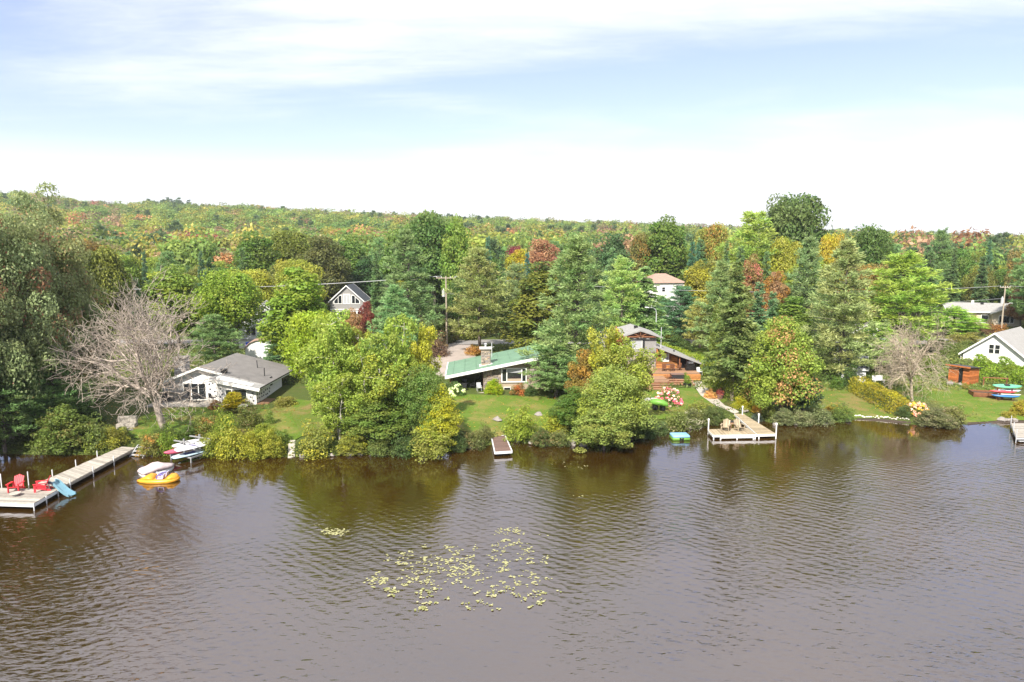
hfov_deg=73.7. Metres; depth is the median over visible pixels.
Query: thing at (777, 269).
broadleaf tree
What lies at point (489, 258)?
fir tree
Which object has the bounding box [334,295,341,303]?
window
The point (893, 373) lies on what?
weeping tree
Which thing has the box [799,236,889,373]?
pine tree
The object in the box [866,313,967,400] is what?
leafless tree
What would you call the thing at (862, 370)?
garden shed
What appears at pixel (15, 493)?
side table
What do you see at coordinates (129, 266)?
broadleaf tree
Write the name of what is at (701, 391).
footpath
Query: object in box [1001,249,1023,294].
broadleaf tree
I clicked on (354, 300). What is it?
window
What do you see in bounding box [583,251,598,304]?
fir tree
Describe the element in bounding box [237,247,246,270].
fir tree
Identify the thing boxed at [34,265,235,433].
leafless tree
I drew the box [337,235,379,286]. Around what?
broadleaf tree
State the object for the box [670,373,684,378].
storage box
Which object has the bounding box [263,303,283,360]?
fir tree
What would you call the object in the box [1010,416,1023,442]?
grey dock
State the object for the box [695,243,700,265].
fir tree
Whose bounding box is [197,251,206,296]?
fir tree
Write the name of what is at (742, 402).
shrub
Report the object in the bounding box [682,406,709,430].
shrub
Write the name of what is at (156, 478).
pedal boat
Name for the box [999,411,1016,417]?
shrub
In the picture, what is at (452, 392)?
hydrangea
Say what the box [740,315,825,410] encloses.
maple tree
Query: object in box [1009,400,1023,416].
shrub
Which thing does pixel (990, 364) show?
hedge
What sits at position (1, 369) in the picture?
broadleaf tree
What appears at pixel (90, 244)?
broadleaf tree
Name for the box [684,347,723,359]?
lawn
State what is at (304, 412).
lawn
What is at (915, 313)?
pine tree
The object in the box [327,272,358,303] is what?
broadleaf tree
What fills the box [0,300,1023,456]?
ground
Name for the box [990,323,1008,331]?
shrub
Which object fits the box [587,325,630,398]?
birch tree
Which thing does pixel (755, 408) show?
shrub
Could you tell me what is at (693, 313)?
pine tree
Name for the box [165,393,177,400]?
patio bench
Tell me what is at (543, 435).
shrub
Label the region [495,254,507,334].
fir tree
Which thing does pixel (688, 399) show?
lawn
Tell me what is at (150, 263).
broadleaf tree
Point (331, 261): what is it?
broadleaf tree
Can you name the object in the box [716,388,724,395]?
potted plant
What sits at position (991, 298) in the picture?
broadleaf tree
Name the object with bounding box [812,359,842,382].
hedge
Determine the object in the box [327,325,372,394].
birch tree
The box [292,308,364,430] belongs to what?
birch tree
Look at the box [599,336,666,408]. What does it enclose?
birch tree
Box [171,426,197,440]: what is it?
shrub
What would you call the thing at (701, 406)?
shrub
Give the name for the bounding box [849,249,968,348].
pine tree
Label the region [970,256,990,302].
fir tree
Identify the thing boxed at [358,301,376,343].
broadleaf tree
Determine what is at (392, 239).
broadleaf tree
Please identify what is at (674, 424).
shrub
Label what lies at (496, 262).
broadleaf tree
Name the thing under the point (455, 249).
broadleaf tree
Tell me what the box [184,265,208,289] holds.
broadleaf tree
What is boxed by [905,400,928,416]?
hydrangea
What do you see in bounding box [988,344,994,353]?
window
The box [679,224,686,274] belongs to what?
fir tree
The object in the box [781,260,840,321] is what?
broadleaf tree
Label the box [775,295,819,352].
cedar tree
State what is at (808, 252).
pine tree
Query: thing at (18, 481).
adirondack chair
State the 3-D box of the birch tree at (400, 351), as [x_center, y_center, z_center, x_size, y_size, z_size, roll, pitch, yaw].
[-10.530,2.916,61.624,5.614,10.890,6.371,0,8,2]
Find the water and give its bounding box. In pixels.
[0,419,1023,681]
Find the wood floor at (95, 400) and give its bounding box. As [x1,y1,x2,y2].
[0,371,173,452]
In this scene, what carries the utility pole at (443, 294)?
on the ground at (298, 390)
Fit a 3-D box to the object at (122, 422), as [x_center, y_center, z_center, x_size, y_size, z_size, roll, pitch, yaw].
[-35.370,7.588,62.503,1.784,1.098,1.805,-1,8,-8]
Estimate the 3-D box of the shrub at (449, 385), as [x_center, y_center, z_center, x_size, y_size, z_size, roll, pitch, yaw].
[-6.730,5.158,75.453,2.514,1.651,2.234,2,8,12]
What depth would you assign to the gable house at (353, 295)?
143.18 m
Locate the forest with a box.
[0,189,1023,302]
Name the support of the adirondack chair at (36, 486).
on the long dock at (31, 498)
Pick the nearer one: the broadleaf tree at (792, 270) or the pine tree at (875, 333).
the pine tree at (875, 333)
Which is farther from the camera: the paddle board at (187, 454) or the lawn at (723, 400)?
the lawn at (723, 400)
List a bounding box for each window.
[183,383,206,399]
[225,389,247,399]
[246,327,255,336]
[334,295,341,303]
[343,294,350,303]
[351,295,359,303]
[501,368,526,382]
[631,340,641,348]
[661,353,668,361]
[981,314,988,322]
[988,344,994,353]
[994,344,1000,353]
[998,315,1013,323]
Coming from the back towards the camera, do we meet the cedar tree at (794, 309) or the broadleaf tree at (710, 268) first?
the broadleaf tree at (710, 268)
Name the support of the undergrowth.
on the ground at (298, 390)
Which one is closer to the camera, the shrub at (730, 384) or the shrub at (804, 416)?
the shrub at (804, 416)
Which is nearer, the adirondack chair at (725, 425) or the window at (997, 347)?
the adirondack chair at (725, 425)
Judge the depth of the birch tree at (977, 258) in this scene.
178.11 m
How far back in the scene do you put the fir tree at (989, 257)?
174.39 m
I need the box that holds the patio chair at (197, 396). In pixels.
[192,393,199,401]
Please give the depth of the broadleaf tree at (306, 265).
116.02 m
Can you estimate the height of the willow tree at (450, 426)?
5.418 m
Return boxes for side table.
[9,491,20,496]
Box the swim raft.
[669,432,689,440]
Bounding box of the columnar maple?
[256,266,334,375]
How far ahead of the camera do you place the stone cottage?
72.56 m
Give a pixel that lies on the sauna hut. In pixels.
(965, 373)
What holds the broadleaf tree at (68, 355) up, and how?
on the ground at (298, 390)
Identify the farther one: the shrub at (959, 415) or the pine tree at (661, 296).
the pine tree at (661, 296)
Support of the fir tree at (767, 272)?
on the ground at (298, 390)
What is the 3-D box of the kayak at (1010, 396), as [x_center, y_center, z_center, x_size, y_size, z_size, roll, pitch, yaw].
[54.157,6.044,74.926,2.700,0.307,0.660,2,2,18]
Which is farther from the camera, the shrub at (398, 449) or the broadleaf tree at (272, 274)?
the broadleaf tree at (272, 274)
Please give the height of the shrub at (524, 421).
3.486 m
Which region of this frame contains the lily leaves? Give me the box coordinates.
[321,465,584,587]
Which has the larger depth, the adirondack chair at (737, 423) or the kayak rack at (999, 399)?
the kayak rack at (999, 399)
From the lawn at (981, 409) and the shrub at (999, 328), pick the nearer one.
the lawn at (981, 409)
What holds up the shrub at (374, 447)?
on the ground at (298, 390)
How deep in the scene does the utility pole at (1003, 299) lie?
120.96 m
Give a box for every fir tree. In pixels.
[130,277,143,328]
[141,251,149,314]
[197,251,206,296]
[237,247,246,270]
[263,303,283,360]
[369,251,385,329]
[409,273,420,322]
[480,280,491,334]
[484,236,492,314]
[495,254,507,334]
[518,252,529,318]
[556,245,567,309]
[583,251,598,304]
[584,264,593,318]
[589,247,604,331]
[604,265,614,326]
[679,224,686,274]
[686,241,696,278]
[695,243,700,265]
[718,241,730,297]
[732,245,748,332]
[748,282,768,358]
[761,251,770,289]
[764,291,778,328]
[845,242,859,324]
[879,247,900,315]
[914,251,937,316]
[940,247,960,301]
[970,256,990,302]
[984,239,993,297]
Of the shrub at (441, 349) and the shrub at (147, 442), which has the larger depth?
the shrub at (441, 349)
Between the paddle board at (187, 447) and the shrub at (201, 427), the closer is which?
the paddle board at (187, 447)
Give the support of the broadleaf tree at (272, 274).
on the ground at (298, 390)
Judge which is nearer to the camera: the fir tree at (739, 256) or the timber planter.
the timber planter
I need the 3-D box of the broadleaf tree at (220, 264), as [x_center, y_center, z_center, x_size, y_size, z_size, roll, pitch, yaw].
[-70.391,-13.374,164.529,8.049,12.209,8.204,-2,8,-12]
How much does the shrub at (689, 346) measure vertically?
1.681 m
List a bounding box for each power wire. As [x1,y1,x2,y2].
[194,276,433,288]
[457,276,992,291]
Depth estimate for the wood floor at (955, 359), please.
86.64 m
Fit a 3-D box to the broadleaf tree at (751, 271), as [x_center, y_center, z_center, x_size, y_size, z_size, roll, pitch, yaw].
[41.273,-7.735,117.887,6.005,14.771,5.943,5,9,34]
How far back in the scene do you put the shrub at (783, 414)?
66.85 m
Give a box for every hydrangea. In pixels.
[448,381,464,395]
[655,383,683,406]
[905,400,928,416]
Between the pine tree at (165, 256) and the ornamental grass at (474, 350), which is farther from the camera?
the pine tree at (165, 256)
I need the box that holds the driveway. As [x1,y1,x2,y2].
[408,345,474,375]
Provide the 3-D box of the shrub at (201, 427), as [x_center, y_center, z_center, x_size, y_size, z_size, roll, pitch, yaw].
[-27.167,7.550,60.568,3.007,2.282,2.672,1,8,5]
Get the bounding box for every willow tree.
[339,392,417,439]
[393,364,448,437]
[414,383,464,445]
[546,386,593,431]
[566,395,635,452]
[571,363,660,444]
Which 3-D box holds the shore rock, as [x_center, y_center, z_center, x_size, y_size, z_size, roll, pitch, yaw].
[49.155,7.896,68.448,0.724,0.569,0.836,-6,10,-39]
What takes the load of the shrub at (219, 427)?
on the ground at (298, 390)
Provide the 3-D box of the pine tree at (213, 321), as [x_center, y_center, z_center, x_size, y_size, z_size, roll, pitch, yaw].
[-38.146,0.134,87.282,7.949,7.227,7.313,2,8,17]
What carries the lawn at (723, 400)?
on the ground at (298, 390)
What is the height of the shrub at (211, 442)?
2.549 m
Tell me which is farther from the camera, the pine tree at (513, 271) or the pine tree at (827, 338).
the pine tree at (513, 271)
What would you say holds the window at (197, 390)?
in the stone cottage
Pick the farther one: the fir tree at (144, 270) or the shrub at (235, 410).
the fir tree at (144, 270)
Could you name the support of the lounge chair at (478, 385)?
on the ground at (298, 390)
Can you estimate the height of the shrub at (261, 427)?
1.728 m
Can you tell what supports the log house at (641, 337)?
on the ground at (298, 390)
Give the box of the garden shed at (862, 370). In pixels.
[833,354,868,380]
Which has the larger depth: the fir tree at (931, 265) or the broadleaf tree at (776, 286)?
the fir tree at (931, 265)
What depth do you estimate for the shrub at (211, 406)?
68.75 m
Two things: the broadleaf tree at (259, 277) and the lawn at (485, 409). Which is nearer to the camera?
the lawn at (485, 409)
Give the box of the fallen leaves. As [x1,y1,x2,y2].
[111,384,993,432]
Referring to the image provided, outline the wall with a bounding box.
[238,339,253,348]
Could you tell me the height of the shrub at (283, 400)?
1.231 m
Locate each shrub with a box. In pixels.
[76,402,106,425]
[80,412,113,454]
[96,424,130,450]
[115,426,133,439]
[135,432,166,457]
[148,422,177,438]
[155,422,179,456]
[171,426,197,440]
[192,415,217,436]
[197,431,224,457]
[207,400,221,409]
[208,403,239,436]
[212,414,247,460]
[220,391,247,411]
[226,396,255,413]
[233,403,266,428]
[237,428,265,461]
[252,423,274,441]
[258,427,286,459]
[263,404,275,425]
[273,396,298,407]
[275,429,290,441]
[292,418,335,460]
[293,438,304,454]
[335,430,368,455]
[367,437,392,457]
[386,432,416,459]
[406,425,453,463]
[428,330,449,357]
[435,321,458,343]
[443,381,461,393]
[448,431,467,452]
[452,327,477,340]
[464,429,486,450]
[479,419,492,442]
[483,378,503,394]
[501,404,538,444]
[509,383,524,395]
[523,386,539,395]
[529,427,552,447]
[540,407,570,433]
[547,428,571,447]
[624,403,657,440]
[633,428,656,439]
[650,419,668,436]
[661,402,692,432]
[662,328,680,339]
[666,334,685,348]
[678,341,696,351]
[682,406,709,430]
[685,399,718,412]
[702,405,721,425]
[713,400,724,419]
[730,396,751,409]
[746,400,754,411]
[750,405,762,414]
[751,412,764,421]
[759,405,775,416]
[770,407,795,425]
[790,408,814,427]
[810,402,835,426]
[823,403,837,412]
[828,374,843,389]
[830,402,855,423]
[837,361,860,387]
[892,405,913,418]
[912,407,960,429]
[916,356,936,370]
[916,397,945,409]
[922,339,953,353]
[942,404,967,425]
[946,332,984,343]
[962,382,969,389]
[977,320,995,334]
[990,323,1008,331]
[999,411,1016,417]
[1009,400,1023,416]
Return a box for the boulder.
[492,416,501,421]
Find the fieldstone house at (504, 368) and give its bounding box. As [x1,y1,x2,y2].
[445,343,570,392]
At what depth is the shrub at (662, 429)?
63.18 m
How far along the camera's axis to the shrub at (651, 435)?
61.88 m
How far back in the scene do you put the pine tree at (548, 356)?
73.05 m
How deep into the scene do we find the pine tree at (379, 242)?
176.81 m
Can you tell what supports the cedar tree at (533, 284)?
on the ground at (298, 390)
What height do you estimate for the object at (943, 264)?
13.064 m
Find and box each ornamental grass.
[464,344,483,355]
[703,389,717,398]
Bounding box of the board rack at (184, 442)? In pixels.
[170,434,211,462]
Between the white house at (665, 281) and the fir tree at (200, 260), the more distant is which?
the white house at (665, 281)
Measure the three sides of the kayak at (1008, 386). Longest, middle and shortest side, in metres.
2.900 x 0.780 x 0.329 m
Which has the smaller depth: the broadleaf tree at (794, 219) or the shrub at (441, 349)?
the shrub at (441, 349)
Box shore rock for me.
[997,417,1007,421]
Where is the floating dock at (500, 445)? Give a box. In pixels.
[491,435,512,454]
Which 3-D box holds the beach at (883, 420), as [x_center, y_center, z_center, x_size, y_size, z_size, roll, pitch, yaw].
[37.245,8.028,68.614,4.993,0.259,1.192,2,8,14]
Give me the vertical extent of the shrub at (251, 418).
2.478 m
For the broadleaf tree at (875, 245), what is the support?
on the ground at (298, 390)
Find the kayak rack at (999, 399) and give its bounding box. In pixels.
[994,387,1015,400]
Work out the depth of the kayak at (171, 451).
55.47 m
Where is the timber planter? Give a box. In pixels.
[968,389,1003,398]
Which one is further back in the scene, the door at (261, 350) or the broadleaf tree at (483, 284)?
the broadleaf tree at (483, 284)
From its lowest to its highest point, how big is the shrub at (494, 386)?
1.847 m
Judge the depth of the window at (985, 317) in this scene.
137.57 m
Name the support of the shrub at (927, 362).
on the ground at (298, 390)
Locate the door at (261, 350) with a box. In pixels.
[258,346,265,358]
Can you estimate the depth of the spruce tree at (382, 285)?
148.37 m
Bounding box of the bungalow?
[937,300,1019,326]
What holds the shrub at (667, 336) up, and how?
on the ground at (298, 390)
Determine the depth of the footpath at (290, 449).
57.59 m
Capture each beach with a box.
[857,418,910,422]
[967,420,1023,424]
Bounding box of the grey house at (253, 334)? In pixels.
[237,300,269,342]
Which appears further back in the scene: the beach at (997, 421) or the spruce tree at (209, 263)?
the spruce tree at (209, 263)
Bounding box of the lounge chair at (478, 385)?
[476,382,481,390]
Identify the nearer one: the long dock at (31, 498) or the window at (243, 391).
the long dock at (31, 498)
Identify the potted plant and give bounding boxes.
[683,376,690,383]
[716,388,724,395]
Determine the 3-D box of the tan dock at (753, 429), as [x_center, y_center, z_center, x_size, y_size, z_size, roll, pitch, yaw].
[21.160,8.283,65.873,5.931,2.660,8.264,0,8,0]
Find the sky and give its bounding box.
[0,0,1023,235]
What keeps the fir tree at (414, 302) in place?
on the ground at (298, 390)
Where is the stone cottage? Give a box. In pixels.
[145,353,297,407]
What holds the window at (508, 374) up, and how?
in the fieldstone house at (504, 368)
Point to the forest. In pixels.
(187, 232)
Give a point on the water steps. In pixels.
(134, 451)
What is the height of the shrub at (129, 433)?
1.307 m
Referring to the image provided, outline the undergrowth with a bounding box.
[0,407,987,457]
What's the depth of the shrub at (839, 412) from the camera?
68.26 m
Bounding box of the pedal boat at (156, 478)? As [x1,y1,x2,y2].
[137,470,179,483]
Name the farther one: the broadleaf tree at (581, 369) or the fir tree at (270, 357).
the fir tree at (270, 357)
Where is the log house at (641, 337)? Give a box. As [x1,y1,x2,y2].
[600,324,704,389]
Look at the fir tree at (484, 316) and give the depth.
118.02 m
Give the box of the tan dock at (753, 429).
[708,406,777,439]
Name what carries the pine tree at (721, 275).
on the ground at (298, 390)
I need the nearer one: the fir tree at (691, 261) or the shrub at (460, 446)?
the shrub at (460, 446)
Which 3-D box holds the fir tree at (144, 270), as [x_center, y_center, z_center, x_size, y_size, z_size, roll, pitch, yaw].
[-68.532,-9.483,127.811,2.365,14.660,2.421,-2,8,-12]
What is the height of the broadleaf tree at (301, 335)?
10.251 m
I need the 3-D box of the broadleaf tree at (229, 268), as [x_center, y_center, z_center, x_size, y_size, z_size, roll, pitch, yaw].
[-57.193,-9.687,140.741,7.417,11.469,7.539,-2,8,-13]
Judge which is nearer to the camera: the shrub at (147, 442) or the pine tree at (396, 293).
the shrub at (147, 442)
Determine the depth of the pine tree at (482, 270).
95.90 m
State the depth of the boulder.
65.18 m
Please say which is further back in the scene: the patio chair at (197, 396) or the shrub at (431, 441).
the patio chair at (197, 396)
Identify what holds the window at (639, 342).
in the log house at (641, 337)
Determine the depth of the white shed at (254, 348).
93.83 m
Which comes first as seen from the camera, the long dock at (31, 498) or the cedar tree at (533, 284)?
the long dock at (31, 498)
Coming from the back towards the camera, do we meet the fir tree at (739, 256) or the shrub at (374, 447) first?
the fir tree at (739, 256)
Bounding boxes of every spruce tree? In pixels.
[205,257,218,286]
[374,271,389,305]
[601,247,627,317]
[617,266,673,343]
[683,237,706,281]
[700,258,763,400]
[911,245,938,315]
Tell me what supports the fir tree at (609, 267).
on the ground at (298, 390)
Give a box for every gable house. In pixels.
[328,283,369,319]
[958,327,1023,366]
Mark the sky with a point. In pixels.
(897, 115)
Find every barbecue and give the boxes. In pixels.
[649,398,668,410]
[685,361,694,370]
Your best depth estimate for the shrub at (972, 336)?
111.20 m
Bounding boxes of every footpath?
[288,440,294,457]
[693,381,738,413]
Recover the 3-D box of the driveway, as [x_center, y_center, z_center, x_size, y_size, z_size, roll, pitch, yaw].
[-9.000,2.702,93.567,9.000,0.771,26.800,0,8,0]
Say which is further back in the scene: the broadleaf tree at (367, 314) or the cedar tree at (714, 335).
the broadleaf tree at (367, 314)
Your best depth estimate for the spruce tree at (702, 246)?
157.69 m
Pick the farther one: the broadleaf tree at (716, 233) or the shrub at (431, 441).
the broadleaf tree at (716, 233)
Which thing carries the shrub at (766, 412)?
on the ground at (298, 390)
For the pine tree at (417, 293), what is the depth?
99.81 m
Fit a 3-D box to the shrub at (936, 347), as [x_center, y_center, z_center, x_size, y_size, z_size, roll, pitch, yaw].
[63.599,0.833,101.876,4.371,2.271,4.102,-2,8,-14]
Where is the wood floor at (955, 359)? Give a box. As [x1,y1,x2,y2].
[78,343,1023,390]
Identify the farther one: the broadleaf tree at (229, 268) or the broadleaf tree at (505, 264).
the broadleaf tree at (505, 264)
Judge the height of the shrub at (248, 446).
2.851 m
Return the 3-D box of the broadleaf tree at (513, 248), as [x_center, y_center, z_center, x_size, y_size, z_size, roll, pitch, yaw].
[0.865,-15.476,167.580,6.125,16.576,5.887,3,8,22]
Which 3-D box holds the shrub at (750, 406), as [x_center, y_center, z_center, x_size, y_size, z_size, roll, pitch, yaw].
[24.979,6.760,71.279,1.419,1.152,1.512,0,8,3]
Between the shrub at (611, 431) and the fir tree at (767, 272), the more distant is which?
the fir tree at (767, 272)
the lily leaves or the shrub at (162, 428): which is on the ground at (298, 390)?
the shrub at (162, 428)
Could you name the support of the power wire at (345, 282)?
attached to the utility pole at (443, 294)
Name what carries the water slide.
attached to the long dock at (31, 498)
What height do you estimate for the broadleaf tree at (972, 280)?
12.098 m
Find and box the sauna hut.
[945,364,981,384]
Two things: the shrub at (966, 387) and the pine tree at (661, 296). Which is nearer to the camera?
the shrub at (966, 387)
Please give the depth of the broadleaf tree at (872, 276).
117.46 m
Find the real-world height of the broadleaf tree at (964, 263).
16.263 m
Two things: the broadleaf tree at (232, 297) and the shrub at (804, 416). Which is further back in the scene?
the broadleaf tree at (232, 297)
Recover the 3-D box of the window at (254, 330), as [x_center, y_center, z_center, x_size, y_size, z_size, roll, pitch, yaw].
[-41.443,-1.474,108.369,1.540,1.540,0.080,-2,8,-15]
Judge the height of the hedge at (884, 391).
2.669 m
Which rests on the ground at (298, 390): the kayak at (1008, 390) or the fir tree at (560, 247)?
the fir tree at (560, 247)
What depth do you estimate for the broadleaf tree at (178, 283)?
98.77 m
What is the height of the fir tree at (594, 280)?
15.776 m
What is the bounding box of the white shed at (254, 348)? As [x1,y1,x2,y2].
[244,338,270,358]
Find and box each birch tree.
[0,330,6,431]
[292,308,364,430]
[308,372,363,440]
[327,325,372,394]
[343,348,409,437]
[358,312,418,415]
[395,355,443,432]
[406,321,442,375]
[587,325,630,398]
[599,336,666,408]
[970,248,985,299]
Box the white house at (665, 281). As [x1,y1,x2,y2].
[636,273,683,317]
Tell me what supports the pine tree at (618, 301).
on the ground at (298, 390)
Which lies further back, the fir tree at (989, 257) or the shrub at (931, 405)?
the fir tree at (989, 257)
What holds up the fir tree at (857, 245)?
on the ground at (298, 390)
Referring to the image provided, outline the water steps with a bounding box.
[129,444,151,457]
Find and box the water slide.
[47,478,75,496]
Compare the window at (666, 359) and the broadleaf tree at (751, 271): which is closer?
the window at (666, 359)
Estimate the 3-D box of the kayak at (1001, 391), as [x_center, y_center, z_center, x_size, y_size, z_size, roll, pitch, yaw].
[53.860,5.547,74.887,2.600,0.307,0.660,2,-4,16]
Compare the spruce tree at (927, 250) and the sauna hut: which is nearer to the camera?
the sauna hut
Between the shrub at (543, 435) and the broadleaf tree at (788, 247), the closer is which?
the shrub at (543, 435)
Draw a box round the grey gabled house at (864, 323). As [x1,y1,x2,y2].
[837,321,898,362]
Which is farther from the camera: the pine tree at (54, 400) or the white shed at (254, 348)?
the white shed at (254, 348)
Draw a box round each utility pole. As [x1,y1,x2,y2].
[436,276,450,345]
[1000,286,1012,330]
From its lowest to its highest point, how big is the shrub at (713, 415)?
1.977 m
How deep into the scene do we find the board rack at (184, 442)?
55.84 m
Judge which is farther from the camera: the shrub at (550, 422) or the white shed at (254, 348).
the white shed at (254, 348)
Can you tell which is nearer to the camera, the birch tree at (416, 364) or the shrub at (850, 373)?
the birch tree at (416, 364)
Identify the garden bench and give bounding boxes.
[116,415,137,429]
[872,375,884,381]
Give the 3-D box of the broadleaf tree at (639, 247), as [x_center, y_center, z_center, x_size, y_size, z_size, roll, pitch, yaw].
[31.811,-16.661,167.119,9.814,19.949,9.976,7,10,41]
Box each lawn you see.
[128,399,344,447]
[291,404,337,434]
[450,394,558,440]
[644,387,714,418]
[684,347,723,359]
[710,381,726,402]
[808,378,899,417]
[866,372,1023,421]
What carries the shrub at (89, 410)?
on the ground at (298, 390)
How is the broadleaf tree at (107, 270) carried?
on the ground at (298, 390)
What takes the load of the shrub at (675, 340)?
on the ground at (298, 390)
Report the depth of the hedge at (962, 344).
99.80 m
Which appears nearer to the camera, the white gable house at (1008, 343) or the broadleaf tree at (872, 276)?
the white gable house at (1008, 343)
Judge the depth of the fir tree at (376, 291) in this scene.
121.25 m
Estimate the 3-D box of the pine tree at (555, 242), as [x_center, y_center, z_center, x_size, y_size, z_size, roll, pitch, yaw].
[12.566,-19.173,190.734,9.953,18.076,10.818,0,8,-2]
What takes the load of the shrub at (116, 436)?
on the ground at (298, 390)
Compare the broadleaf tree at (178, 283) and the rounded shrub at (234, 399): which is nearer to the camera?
the rounded shrub at (234, 399)
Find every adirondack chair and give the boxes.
[6,474,25,492]
[33,475,52,492]
[720,419,730,431]
[733,418,744,431]
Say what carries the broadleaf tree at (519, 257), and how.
on the ground at (298, 390)
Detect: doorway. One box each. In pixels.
[678,356,685,367]
[958,368,962,382]
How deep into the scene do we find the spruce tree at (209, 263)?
122.79 m
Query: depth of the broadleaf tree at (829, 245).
125.82 m
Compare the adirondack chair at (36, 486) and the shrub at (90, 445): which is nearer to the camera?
the adirondack chair at (36, 486)
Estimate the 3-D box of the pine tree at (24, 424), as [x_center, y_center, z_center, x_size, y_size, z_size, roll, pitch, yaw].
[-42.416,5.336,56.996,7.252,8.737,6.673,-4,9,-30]
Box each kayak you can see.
[164,449,189,453]
[990,390,1016,392]
[991,394,1019,397]
[993,384,1021,388]
[994,389,1020,391]
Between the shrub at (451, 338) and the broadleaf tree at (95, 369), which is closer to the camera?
the broadleaf tree at (95, 369)
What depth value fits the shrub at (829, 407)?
70.61 m
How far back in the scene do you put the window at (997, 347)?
94.17 m
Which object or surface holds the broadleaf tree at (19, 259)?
on the ground at (298, 390)
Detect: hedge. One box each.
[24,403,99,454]
[657,342,729,387]
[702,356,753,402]
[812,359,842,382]
[848,375,910,413]
[936,339,974,355]
[973,353,1023,384]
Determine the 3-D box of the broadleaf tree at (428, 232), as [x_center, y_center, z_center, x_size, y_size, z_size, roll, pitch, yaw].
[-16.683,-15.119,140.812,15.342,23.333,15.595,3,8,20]
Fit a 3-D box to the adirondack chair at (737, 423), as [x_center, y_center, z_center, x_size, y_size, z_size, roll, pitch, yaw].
[21.034,7.782,63.278,0.890,1.017,1.010,-2,8,-14]
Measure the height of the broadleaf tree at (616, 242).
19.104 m
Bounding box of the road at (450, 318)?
[105,301,1023,338]
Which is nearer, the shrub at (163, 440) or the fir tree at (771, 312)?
the shrub at (163, 440)
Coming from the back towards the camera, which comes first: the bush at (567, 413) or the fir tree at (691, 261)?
the fir tree at (691, 261)
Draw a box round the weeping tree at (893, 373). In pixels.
[871,352,916,389]
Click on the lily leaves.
(425, 557)
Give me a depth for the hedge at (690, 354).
90.11 m
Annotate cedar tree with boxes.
[496,260,573,348]
[707,302,727,357]
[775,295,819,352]
[782,371,824,411]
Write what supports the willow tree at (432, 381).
on the ground at (298, 390)
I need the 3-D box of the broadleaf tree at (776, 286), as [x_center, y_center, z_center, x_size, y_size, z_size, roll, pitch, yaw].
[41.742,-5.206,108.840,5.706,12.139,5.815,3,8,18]
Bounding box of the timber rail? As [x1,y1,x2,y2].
[982,377,1008,384]
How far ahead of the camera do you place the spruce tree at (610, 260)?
140.45 m
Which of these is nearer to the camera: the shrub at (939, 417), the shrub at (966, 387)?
the shrub at (939, 417)
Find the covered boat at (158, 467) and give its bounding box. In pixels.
[137,462,173,476]
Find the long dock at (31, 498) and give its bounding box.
[0,446,135,510]
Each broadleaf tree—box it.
[0,190,89,440]
[0,312,24,444]
[2,181,110,401]
[4,296,99,415]
[66,238,128,292]
[77,244,135,353]
[79,292,117,396]
[80,236,102,251]
[117,254,150,318]
[131,264,212,347]
[141,256,169,282]
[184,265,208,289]
[184,267,267,340]
[186,313,223,344]
[206,260,227,270]
[223,266,238,273]
[226,231,282,275]
[241,268,274,301]
[266,228,310,277]
[269,259,301,298]
[272,258,327,299]
[276,310,339,405]
[295,235,354,306]
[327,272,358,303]
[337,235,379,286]
[340,307,364,349]
[348,255,386,308]
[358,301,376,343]
[378,223,416,280]
[394,209,464,319]
[438,213,471,324]
[444,276,477,335]
[463,269,496,316]
[476,251,501,281]
[496,254,514,296]
[505,248,533,288]
[507,244,523,256]
[527,238,564,271]
[564,348,599,393]
[579,232,633,298]
[602,326,627,371]
[628,232,664,283]
[636,214,689,280]
[681,259,713,338]
[690,221,734,267]
[705,260,716,277]
[739,254,765,316]
[756,270,790,324]
[759,261,790,295]
[761,191,838,268]
[762,236,802,281]
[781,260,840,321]
[817,232,844,291]
[836,263,888,320]
[845,223,898,278]
[934,247,978,299]
[961,265,999,301]
[988,261,1008,302]
[990,269,1008,302]
[998,280,1012,300]
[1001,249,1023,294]
[1004,289,1023,326]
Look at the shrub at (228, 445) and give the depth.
56.05 m
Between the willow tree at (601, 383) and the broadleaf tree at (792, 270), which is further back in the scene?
the broadleaf tree at (792, 270)
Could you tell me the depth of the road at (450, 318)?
132.21 m
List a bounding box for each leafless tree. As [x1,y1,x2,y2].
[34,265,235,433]
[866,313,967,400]
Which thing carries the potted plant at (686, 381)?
in the black planter
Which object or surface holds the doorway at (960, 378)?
in the sauna hut
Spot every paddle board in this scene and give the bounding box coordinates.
[171,449,206,458]
[172,438,201,446]
[174,441,214,451]
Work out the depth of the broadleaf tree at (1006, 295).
155.49 m
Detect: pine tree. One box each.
[0,367,54,452]
[20,342,95,422]
[147,250,180,282]
[180,313,243,360]
[361,228,446,344]
[366,284,419,360]
[368,237,385,262]
[424,279,444,310]
[441,246,512,346]
[494,261,530,344]
[515,233,623,388]
[517,343,577,396]
[550,240,563,257]
[595,255,657,329]
[645,294,679,328]
[658,285,700,339]
[680,298,714,347]
[685,258,738,347]
[713,209,789,275]
[771,235,838,337]
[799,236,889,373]
[847,321,918,371]
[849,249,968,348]
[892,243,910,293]
[901,301,935,350]
[921,307,989,333]
[930,227,958,268]
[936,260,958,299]
[975,240,1005,269]
[1005,254,1023,314]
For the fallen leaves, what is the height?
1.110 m

